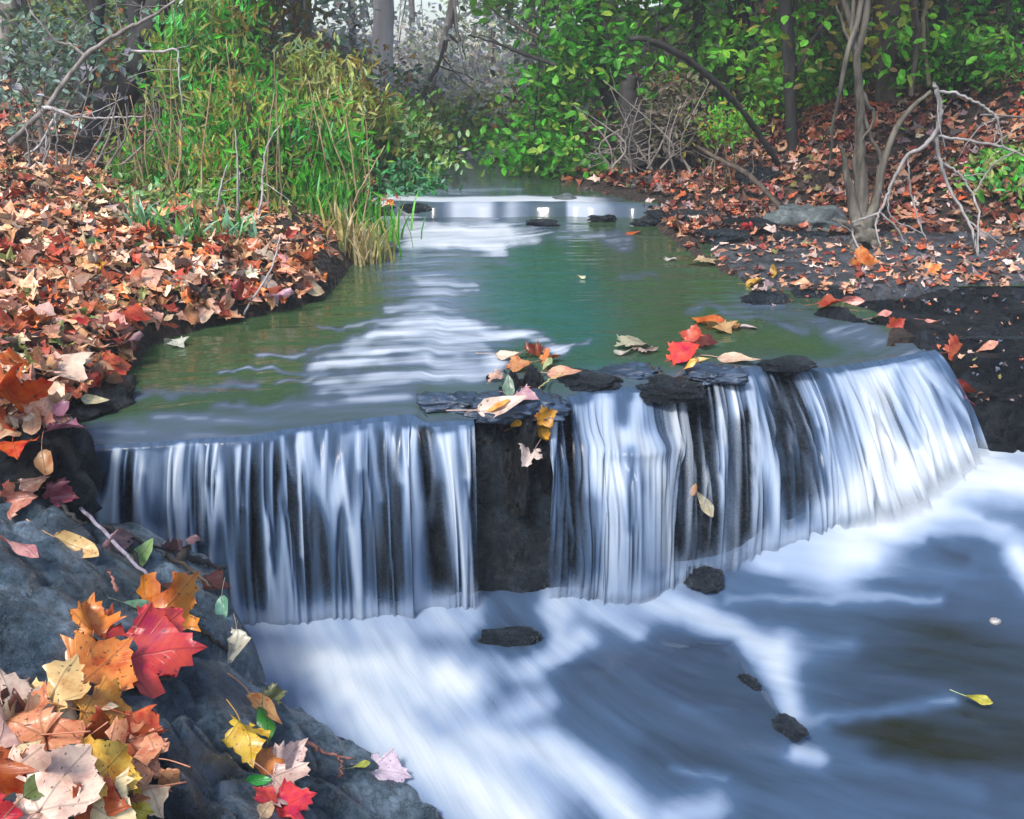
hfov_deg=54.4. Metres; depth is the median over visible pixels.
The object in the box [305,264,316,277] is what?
fallen leaf
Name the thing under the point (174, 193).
stalk
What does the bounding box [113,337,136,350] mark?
fallen leaf
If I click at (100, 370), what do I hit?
fallen leaf
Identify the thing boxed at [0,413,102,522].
rock
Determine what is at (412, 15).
tree
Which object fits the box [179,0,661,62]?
sky
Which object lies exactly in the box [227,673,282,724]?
leaf
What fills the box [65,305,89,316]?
fallen leaf
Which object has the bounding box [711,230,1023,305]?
rock shelf
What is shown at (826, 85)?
bush
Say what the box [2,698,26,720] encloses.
maple leaf
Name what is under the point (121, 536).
leaf
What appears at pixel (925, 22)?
sapling
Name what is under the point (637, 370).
stone
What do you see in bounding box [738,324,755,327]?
leaf
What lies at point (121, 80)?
tree
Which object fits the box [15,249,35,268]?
fallen leaf
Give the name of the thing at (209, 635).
twig
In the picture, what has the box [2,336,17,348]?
fallen leaf
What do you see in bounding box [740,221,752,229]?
maple leaf
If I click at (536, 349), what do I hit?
maple leaf
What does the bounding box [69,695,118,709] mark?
leaf
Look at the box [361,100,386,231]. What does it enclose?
stalk
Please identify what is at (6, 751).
maple leaf
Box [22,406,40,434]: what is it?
fallen leaf
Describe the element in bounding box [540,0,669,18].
tree
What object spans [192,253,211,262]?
fallen leaf
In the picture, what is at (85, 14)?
tree
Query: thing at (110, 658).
maple leaf
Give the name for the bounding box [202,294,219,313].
fallen leaf
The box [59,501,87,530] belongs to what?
twig
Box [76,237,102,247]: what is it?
leaf
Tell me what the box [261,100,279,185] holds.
stalk
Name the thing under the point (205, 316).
fallen leaf
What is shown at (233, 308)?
rock
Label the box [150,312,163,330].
fallen leaf
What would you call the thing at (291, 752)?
maple leaf
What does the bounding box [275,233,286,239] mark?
fallen leaf
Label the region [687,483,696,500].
leaf
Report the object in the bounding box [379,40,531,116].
bush
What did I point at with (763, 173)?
rock
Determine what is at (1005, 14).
tree
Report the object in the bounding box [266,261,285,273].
fallen leaf
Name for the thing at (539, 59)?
branch
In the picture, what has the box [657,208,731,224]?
rock
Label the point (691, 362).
leaf
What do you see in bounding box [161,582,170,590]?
leaf
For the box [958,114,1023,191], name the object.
branch
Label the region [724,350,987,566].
waterfall
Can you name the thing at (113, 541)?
twig
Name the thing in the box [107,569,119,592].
twig
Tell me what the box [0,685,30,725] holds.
maple leaf
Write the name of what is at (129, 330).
fallen leaf
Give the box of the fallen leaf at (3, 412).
[0,407,15,430]
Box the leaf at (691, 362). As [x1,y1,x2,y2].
[676,358,696,374]
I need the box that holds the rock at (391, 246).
[380,240,398,251]
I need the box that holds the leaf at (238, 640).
[227,613,250,665]
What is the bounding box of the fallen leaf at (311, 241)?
[304,236,320,242]
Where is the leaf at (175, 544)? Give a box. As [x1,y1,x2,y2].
[161,534,200,551]
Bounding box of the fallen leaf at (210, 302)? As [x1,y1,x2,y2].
[194,298,220,317]
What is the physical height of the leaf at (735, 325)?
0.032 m
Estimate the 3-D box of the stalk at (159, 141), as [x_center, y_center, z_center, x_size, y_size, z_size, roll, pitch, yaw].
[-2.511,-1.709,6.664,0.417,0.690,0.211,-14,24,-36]
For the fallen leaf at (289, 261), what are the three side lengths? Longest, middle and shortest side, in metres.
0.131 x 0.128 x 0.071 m
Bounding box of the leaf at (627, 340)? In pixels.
[614,335,650,345]
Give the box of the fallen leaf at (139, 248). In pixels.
[127,247,140,254]
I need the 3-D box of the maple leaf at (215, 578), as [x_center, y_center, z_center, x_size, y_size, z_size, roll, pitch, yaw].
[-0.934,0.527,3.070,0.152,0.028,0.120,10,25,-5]
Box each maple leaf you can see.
[0,363,53,414]
[0,436,39,459]
[0,480,37,520]
[0,669,48,703]
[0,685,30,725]
[0,689,20,747]
[0,746,28,758]
[0,751,36,797]
[0,791,22,818]
[1,326,46,350]
[1,687,27,749]
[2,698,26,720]
[6,680,90,750]
[8,743,80,818]
[13,692,78,727]
[13,744,105,818]
[14,475,49,491]
[16,739,41,753]
[17,374,72,403]
[22,301,61,320]
[26,344,93,382]
[31,653,90,717]
[41,399,84,432]
[41,477,78,506]
[44,712,108,749]
[47,673,131,738]
[60,628,137,691]
[67,317,88,334]
[69,592,125,656]
[72,772,131,818]
[74,767,136,818]
[78,257,106,274]
[81,734,142,801]
[83,705,161,755]
[91,308,132,330]
[99,603,113,637]
[101,349,131,374]
[103,704,170,735]
[105,716,167,783]
[106,600,206,698]
[120,303,151,321]
[125,268,163,296]
[126,720,190,777]
[129,790,137,804]
[130,757,186,802]
[131,783,154,818]
[136,570,200,631]
[136,603,184,632]
[142,784,170,818]
[162,255,180,274]
[198,568,230,589]
[217,297,243,319]
[221,699,270,767]
[251,759,310,809]
[253,785,278,814]
[254,738,286,774]
[263,682,286,704]
[272,738,308,775]
[274,777,316,818]
[306,281,324,295]
[351,748,411,782]
[487,369,502,383]
[500,384,538,399]
[501,354,531,371]
[519,439,542,466]
[524,341,543,359]
[531,347,562,363]
[533,405,556,427]
[537,425,551,440]
[665,341,699,365]
[679,323,703,341]
[693,333,717,346]
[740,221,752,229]
[804,294,844,306]
[849,244,879,266]
[886,317,904,327]
[920,262,942,274]
[942,334,961,360]
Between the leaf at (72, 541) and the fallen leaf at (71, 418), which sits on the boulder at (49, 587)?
the leaf at (72, 541)
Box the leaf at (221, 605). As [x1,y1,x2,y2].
[215,578,227,617]
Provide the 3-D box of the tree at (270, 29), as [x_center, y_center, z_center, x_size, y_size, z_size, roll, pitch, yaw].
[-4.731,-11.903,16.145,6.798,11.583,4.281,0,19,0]
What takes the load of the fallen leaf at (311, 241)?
on the ground at (334, 270)
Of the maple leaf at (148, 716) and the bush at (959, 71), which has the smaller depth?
the maple leaf at (148, 716)
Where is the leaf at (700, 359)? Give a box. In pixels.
[693,356,710,362]
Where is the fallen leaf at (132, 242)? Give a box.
[111,232,134,247]
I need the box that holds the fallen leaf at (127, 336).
[114,332,139,353]
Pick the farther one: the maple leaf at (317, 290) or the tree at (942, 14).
the tree at (942, 14)
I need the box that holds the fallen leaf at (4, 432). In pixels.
[0,412,25,438]
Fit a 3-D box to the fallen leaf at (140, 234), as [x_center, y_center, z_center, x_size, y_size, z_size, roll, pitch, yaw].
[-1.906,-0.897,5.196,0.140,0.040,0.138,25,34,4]
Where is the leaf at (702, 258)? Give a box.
[687,255,715,264]
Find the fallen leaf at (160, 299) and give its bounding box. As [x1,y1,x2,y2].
[147,290,170,304]
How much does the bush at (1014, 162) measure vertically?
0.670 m
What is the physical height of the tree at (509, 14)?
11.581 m
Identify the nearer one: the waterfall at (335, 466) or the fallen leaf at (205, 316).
the waterfall at (335, 466)
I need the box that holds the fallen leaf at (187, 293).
[181,287,198,307]
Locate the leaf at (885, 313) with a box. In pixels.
[863,310,891,319]
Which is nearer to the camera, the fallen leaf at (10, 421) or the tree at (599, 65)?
the fallen leaf at (10, 421)
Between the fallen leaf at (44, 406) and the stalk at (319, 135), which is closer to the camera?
the fallen leaf at (44, 406)
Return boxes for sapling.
[865,0,980,97]
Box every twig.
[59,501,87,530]
[79,507,148,573]
[101,523,174,551]
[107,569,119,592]
[126,540,143,574]
[133,678,172,687]
[163,552,212,587]
[198,624,227,651]
[243,235,280,315]
[305,741,353,777]
[538,372,562,387]
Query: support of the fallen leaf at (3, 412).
on the rock at (66, 447)
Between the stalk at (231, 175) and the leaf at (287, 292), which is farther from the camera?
the stalk at (231, 175)
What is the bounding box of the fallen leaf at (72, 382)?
[56,376,75,385]
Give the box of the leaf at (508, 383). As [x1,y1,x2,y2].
[502,375,514,395]
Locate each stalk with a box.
[78,80,140,182]
[87,124,144,185]
[108,95,174,184]
[109,100,173,190]
[120,53,177,187]
[129,76,180,189]
[132,153,177,206]
[138,84,157,182]
[152,51,190,180]
[155,21,214,193]
[156,122,211,198]
[216,165,250,206]
[217,38,258,203]
[234,50,282,218]
[234,129,239,213]
[241,107,277,210]
[241,129,288,200]
[245,94,300,208]
[256,125,293,220]
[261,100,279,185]
[291,139,317,191]
[298,94,346,197]
[300,88,328,192]
[308,80,331,189]
[316,88,364,221]
[334,67,360,218]
[347,142,384,222]
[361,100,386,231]
[362,148,368,204]
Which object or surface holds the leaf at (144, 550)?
on the boulder at (49, 587)
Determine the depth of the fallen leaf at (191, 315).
4.78 m
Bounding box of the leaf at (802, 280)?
[776,278,809,284]
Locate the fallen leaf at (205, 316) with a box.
[199,307,214,322]
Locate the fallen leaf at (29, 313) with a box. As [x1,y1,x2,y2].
[10,307,47,324]
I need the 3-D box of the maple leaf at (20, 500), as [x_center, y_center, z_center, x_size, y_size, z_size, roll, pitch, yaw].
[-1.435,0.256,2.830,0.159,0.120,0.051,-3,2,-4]
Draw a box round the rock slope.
[814,287,1023,452]
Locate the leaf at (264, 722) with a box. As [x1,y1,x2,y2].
[256,687,275,743]
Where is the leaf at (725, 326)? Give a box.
[704,319,736,333]
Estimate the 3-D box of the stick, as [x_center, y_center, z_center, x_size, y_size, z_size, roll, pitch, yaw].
[1.900,-1.935,8.286,0.090,0.481,0.941,-15,24,-38]
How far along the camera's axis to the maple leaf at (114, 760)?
2.02 m
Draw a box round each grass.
[275,161,428,257]
[317,192,394,266]
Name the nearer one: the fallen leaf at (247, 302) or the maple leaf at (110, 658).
the maple leaf at (110, 658)
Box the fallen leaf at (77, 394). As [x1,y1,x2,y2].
[58,377,88,401]
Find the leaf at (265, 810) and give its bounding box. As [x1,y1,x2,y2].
[257,801,274,817]
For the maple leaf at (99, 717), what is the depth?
2.15 m
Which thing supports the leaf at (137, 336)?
on the ground at (334, 270)
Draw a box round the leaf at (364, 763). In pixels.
[344,760,370,768]
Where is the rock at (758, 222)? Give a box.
[712,217,796,232]
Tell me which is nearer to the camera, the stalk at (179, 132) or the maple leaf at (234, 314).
the maple leaf at (234, 314)
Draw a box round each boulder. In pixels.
[0,497,443,818]
[475,364,552,560]
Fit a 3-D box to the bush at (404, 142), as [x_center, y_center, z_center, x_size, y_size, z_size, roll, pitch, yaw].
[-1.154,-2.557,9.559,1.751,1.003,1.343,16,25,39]
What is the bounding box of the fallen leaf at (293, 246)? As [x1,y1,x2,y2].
[290,243,304,251]
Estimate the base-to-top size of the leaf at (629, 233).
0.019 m
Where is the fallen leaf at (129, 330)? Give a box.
[119,326,134,334]
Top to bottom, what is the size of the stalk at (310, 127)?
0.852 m
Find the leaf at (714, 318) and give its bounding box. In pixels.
[688,314,724,323]
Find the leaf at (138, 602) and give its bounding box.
[108,597,149,608]
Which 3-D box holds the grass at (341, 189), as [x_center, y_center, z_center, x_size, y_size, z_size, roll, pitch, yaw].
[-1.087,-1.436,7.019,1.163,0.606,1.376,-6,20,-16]
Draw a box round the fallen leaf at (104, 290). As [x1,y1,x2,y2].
[86,283,108,299]
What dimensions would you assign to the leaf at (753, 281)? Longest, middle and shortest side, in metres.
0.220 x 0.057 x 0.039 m
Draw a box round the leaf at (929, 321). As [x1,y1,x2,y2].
[914,318,941,322]
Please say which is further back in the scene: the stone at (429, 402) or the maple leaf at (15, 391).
the stone at (429, 402)
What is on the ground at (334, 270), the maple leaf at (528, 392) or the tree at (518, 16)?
the tree at (518, 16)
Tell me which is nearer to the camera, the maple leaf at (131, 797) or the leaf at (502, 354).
the maple leaf at (131, 797)
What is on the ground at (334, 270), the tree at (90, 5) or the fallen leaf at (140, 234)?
the tree at (90, 5)
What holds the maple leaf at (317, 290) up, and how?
on the ground at (334, 270)
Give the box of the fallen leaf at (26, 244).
[18,240,32,248]
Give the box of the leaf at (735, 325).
[730,320,740,328]
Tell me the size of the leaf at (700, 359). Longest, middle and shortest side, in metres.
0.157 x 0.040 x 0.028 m
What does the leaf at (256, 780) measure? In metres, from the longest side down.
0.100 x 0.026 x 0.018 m
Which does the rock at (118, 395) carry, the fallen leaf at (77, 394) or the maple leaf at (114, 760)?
the fallen leaf at (77, 394)
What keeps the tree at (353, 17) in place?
on the ground at (334, 270)
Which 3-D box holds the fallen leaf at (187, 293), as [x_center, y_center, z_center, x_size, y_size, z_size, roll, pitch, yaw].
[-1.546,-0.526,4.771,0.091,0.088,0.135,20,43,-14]
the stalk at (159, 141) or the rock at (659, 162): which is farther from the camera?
the rock at (659, 162)
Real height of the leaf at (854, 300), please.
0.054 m
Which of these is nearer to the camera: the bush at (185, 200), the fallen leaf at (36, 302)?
the fallen leaf at (36, 302)
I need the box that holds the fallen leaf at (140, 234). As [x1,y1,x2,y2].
[135,232,157,242]
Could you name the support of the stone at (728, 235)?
on the ground at (334, 270)
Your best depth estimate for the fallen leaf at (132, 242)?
5.04 m
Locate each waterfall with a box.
[89,414,475,625]
[547,375,733,603]
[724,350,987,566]
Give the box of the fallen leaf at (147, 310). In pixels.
[127,300,153,313]
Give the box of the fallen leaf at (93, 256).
[87,248,101,264]
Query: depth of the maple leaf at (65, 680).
2.21 m
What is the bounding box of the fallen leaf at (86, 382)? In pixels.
[75,378,92,392]
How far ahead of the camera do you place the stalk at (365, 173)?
7.17 m
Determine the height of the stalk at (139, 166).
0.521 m
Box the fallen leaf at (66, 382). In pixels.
[41,375,70,385]
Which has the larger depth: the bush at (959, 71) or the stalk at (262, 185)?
the bush at (959, 71)
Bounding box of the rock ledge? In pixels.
[102,326,1023,606]
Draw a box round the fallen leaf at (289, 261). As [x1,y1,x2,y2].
[280,257,302,270]
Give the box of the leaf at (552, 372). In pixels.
[540,365,580,377]
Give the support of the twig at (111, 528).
on the boulder at (49, 587)
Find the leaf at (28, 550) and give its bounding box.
[0,535,38,557]
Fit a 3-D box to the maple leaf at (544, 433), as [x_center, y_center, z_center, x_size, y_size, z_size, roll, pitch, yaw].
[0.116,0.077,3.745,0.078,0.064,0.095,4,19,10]
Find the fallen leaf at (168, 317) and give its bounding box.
[164,314,175,320]
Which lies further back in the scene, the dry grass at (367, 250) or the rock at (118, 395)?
the dry grass at (367, 250)
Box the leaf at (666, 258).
[663,256,676,260]
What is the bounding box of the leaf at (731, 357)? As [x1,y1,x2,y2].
[695,352,759,361]
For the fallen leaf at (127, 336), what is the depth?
4.17 m
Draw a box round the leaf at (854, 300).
[840,296,864,304]
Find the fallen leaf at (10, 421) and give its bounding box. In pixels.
[3,412,35,427]
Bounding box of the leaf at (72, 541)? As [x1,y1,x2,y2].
[26,519,98,557]
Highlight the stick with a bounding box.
[695,144,781,208]
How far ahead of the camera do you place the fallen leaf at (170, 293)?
4.75 m
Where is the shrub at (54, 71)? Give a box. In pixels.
[0,0,193,155]
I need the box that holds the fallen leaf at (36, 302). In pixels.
[34,294,46,305]
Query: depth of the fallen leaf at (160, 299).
4.66 m
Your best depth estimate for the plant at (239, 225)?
5.52 m
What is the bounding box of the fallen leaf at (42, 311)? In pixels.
[25,305,44,327]
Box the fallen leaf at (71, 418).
[41,414,78,425]
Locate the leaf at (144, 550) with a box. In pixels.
[130,538,152,565]
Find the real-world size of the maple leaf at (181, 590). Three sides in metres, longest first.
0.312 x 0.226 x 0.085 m
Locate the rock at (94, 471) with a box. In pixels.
[79,424,102,491]
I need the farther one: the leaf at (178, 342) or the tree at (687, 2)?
the tree at (687, 2)
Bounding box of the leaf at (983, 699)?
[950,689,992,704]
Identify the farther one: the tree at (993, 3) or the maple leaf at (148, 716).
the tree at (993, 3)
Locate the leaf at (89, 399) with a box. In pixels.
[66,393,108,403]
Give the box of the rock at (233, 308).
[230,305,240,319]
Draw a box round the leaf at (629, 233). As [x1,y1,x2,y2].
[626,231,638,234]
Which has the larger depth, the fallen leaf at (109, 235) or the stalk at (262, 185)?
the stalk at (262, 185)
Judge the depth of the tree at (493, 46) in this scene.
31.75 m
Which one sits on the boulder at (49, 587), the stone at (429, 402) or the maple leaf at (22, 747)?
the maple leaf at (22, 747)
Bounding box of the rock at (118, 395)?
[65,370,136,422]
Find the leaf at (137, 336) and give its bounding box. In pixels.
[111,331,143,348]
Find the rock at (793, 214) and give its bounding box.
[763,203,848,232]
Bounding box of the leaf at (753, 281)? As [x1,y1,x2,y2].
[741,276,763,286]
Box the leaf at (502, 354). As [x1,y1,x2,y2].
[475,350,525,359]
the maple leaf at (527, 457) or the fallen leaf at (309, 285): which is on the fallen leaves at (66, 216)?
the fallen leaf at (309, 285)
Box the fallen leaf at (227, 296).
[220,286,231,304]
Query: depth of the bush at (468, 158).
11.79 m
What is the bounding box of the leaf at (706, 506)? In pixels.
[697,491,713,516]
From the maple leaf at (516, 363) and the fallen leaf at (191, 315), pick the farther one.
the fallen leaf at (191, 315)
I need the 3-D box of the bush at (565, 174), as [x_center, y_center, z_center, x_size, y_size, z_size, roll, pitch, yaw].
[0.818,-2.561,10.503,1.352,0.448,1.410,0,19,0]
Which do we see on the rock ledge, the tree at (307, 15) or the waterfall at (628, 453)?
the waterfall at (628, 453)
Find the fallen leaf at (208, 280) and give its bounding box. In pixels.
[201,276,219,283]
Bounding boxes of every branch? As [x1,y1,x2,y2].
[5,0,176,161]
[24,97,142,166]
[127,37,192,105]
[175,544,226,573]
[467,35,555,66]
[478,2,537,38]
[619,19,780,166]
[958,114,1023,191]
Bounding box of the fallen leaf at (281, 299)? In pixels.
[279,295,286,303]
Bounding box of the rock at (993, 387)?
[948,325,1023,419]
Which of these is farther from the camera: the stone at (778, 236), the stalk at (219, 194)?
the stone at (778, 236)
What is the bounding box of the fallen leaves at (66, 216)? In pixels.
[0,0,1023,415]
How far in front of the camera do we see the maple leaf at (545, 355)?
4.26 m
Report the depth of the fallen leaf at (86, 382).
3.65 m
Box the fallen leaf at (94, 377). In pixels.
[84,370,100,387]
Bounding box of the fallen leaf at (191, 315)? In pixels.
[182,303,199,326]
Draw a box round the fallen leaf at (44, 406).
[21,396,68,427]
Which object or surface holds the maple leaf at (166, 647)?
on the boulder at (49, 587)
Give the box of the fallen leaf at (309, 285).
[299,278,312,297]
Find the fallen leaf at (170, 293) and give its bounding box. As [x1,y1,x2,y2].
[168,285,177,301]
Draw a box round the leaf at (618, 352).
[613,348,631,354]
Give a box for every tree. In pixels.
[0,0,81,76]
[30,0,270,25]
[70,0,105,111]
[80,0,174,144]
[105,0,314,53]
[106,0,381,80]
[175,0,334,52]
[177,0,298,98]
[250,0,342,88]
[279,0,436,73]
[336,0,394,96]
[357,0,466,78]
[359,0,521,105]
[438,0,537,85]
[450,0,689,180]
[460,0,721,128]
[466,0,581,93]
[494,0,576,68]
[495,0,661,39]
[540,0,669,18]
[602,0,769,113]
[679,0,708,18]
[708,0,837,156]
[725,0,755,92]
[732,0,847,74]
[766,0,977,251]
[813,0,956,105]
[868,0,947,95]
[900,0,946,59]
[938,0,1023,55]
[954,0,1003,13]
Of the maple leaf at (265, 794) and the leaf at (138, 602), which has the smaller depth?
the maple leaf at (265, 794)
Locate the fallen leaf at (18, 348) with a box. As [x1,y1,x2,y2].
[2,333,24,351]
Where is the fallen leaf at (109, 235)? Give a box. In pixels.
[99,231,117,239]
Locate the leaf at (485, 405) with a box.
[446,395,526,416]
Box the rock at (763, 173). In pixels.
[734,165,782,188]
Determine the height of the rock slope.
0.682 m
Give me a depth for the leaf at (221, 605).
3.00 m
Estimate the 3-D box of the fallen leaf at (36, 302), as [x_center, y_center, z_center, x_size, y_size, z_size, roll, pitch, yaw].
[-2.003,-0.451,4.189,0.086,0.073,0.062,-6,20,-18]
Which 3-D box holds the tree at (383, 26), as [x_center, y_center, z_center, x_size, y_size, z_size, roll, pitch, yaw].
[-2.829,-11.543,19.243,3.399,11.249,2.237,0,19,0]
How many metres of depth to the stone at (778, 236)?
7.10 m
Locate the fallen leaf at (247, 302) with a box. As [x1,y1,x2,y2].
[239,299,258,304]
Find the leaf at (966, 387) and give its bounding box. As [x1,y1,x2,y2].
[958,379,975,391]
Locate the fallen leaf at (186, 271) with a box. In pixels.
[169,264,190,281]
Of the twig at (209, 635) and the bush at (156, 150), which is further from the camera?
the bush at (156, 150)
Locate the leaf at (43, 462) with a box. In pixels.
[34,430,52,474]
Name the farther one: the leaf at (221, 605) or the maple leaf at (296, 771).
the leaf at (221, 605)
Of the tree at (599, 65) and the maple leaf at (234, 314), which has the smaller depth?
the maple leaf at (234, 314)
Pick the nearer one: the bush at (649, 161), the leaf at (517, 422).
the leaf at (517, 422)
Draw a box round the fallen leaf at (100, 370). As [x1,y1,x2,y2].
[84,363,108,380]
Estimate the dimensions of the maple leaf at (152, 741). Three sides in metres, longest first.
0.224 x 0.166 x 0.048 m
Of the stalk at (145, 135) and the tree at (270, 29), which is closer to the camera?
the stalk at (145, 135)
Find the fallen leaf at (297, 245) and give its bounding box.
[295,242,306,250]
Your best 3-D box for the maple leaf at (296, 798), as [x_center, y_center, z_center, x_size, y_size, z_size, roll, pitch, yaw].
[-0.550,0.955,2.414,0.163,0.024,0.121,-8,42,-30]
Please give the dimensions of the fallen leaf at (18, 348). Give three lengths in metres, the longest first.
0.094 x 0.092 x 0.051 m
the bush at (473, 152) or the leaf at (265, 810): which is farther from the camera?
the bush at (473, 152)
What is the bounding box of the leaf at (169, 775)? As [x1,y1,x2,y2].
[148,767,179,791]
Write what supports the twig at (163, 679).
on the boulder at (49, 587)
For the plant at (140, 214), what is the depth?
5.38 m
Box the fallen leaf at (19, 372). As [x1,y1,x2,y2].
[16,364,23,378]
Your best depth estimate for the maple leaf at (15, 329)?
3.77 m
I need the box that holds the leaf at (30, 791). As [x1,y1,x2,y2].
[3,774,42,817]
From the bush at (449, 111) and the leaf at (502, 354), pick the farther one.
the bush at (449, 111)
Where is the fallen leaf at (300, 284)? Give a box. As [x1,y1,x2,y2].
[295,277,307,288]
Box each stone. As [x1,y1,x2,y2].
[400,202,432,213]
[415,390,476,414]
[462,386,571,426]
[477,626,541,646]
[525,218,560,226]
[543,368,623,391]
[552,192,576,199]
[587,214,616,221]
[593,361,661,379]
[629,218,659,226]
[635,373,706,404]
[644,208,673,219]
[683,361,748,385]
[683,564,724,593]
[690,205,731,212]
[695,228,752,243]
[737,673,761,690]
[740,289,789,304]
[756,355,817,374]
[763,230,829,244]
[771,713,808,741]
[791,284,861,299]
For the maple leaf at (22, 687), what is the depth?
2.19 m
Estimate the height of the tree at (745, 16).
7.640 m
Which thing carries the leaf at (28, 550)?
on the boulder at (49, 587)
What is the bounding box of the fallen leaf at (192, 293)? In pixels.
[179,287,199,295]
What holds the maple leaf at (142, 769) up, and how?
on the boulder at (49, 587)
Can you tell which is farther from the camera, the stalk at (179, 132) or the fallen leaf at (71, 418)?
the stalk at (179, 132)
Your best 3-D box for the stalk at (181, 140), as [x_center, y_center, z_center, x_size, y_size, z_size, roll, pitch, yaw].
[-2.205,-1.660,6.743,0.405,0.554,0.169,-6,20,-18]
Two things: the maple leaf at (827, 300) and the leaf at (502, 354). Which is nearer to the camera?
the leaf at (502, 354)
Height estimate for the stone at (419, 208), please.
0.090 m
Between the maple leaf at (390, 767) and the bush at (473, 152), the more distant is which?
the bush at (473, 152)
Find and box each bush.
[0,74,171,171]
[80,94,240,197]
[93,165,236,216]
[118,0,291,167]
[150,64,321,213]
[253,18,406,163]
[254,78,394,220]
[357,135,462,196]
[360,88,473,183]
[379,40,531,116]
[401,98,498,149]
[432,145,520,161]
[442,118,554,158]
[538,148,622,176]
[572,75,749,172]
[584,51,733,170]
[679,95,791,189]
[722,24,866,122]
[800,29,977,106]
[874,13,1023,99]
[941,134,1023,219]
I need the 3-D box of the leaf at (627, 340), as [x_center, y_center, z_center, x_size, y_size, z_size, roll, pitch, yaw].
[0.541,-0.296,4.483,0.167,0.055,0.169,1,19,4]
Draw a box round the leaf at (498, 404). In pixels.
[465,399,510,413]
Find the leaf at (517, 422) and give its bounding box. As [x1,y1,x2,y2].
[505,419,521,430]
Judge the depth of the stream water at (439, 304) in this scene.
4.80 m
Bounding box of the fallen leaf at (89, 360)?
[84,357,93,372]
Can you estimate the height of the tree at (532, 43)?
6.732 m
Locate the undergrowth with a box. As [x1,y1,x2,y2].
[2,0,1023,172]
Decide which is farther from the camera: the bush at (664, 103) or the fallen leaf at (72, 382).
the bush at (664, 103)
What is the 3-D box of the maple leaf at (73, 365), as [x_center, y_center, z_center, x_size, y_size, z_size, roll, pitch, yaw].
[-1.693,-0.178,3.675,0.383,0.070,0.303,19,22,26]
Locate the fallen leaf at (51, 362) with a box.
[24,343,57,373]
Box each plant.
[99,185,183,237]
[146,199,223,250]
[200,200,282,241]
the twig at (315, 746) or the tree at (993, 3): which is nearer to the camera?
the twig at (315, 746)
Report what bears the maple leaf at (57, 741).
on the boulder at (49, 587)
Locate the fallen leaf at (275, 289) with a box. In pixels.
[265,283,281,295]
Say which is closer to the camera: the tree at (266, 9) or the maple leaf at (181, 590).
the maple leaf at (181, 590)
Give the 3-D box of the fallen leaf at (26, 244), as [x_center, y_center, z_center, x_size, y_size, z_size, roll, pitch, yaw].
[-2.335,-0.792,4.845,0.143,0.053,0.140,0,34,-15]
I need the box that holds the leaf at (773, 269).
[769,264,776,277]
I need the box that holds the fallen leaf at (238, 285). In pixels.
[232,278,252,299]
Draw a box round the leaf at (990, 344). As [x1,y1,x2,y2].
[976,340,998,351]
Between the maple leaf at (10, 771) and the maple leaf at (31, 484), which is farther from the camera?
the maple leaf at (31, 484)
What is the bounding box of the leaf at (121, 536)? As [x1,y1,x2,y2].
[102,527,140,550]
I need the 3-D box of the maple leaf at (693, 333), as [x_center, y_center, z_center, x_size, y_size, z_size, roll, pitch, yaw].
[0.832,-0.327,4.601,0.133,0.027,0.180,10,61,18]
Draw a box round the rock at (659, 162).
[635,148,695,174]
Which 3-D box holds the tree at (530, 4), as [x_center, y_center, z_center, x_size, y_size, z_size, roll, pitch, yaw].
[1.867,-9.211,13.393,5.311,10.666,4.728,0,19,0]
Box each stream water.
[79,216,1023,445]
[244,448,1023,818]
[373,105,657,217]
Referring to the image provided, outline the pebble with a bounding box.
[989,617,1000,624]
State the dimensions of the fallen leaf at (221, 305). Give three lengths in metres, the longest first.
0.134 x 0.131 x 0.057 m
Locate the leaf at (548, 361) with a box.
[542,358,551,370]
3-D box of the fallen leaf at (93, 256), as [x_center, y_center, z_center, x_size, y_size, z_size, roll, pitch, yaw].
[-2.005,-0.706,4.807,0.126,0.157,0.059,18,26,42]
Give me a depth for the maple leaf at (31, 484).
2.84 m
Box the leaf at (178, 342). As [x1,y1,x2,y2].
[162,336,189,347]
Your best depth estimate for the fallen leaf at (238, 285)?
4.99 m
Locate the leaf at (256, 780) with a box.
[239,775,271,785]
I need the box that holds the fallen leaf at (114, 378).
[105,371,123,384]
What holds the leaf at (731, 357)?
on the stream water at (439, 304)
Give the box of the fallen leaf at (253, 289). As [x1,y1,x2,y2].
[242,281,259,295]
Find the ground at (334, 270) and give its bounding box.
[0,0,1023,381]
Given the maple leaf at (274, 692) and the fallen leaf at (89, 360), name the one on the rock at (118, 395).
the fallen leaf at (89, 360)
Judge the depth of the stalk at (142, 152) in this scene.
7.17 m
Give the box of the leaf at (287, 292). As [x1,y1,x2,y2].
[260,288,294,303]
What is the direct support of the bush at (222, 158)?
on the ground at (334, 270)
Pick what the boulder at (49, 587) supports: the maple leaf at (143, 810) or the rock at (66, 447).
the maple leaf at (143, 810)
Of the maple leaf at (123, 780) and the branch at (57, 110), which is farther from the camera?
the branch at (57, 110)
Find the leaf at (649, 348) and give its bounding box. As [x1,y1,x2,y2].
[632,345,657,351]
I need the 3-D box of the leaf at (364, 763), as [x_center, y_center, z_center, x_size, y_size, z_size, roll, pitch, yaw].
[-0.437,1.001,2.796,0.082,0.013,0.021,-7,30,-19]
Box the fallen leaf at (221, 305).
[214,300,231,316]
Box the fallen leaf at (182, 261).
[175,257,192,271]
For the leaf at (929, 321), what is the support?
on the rock slope

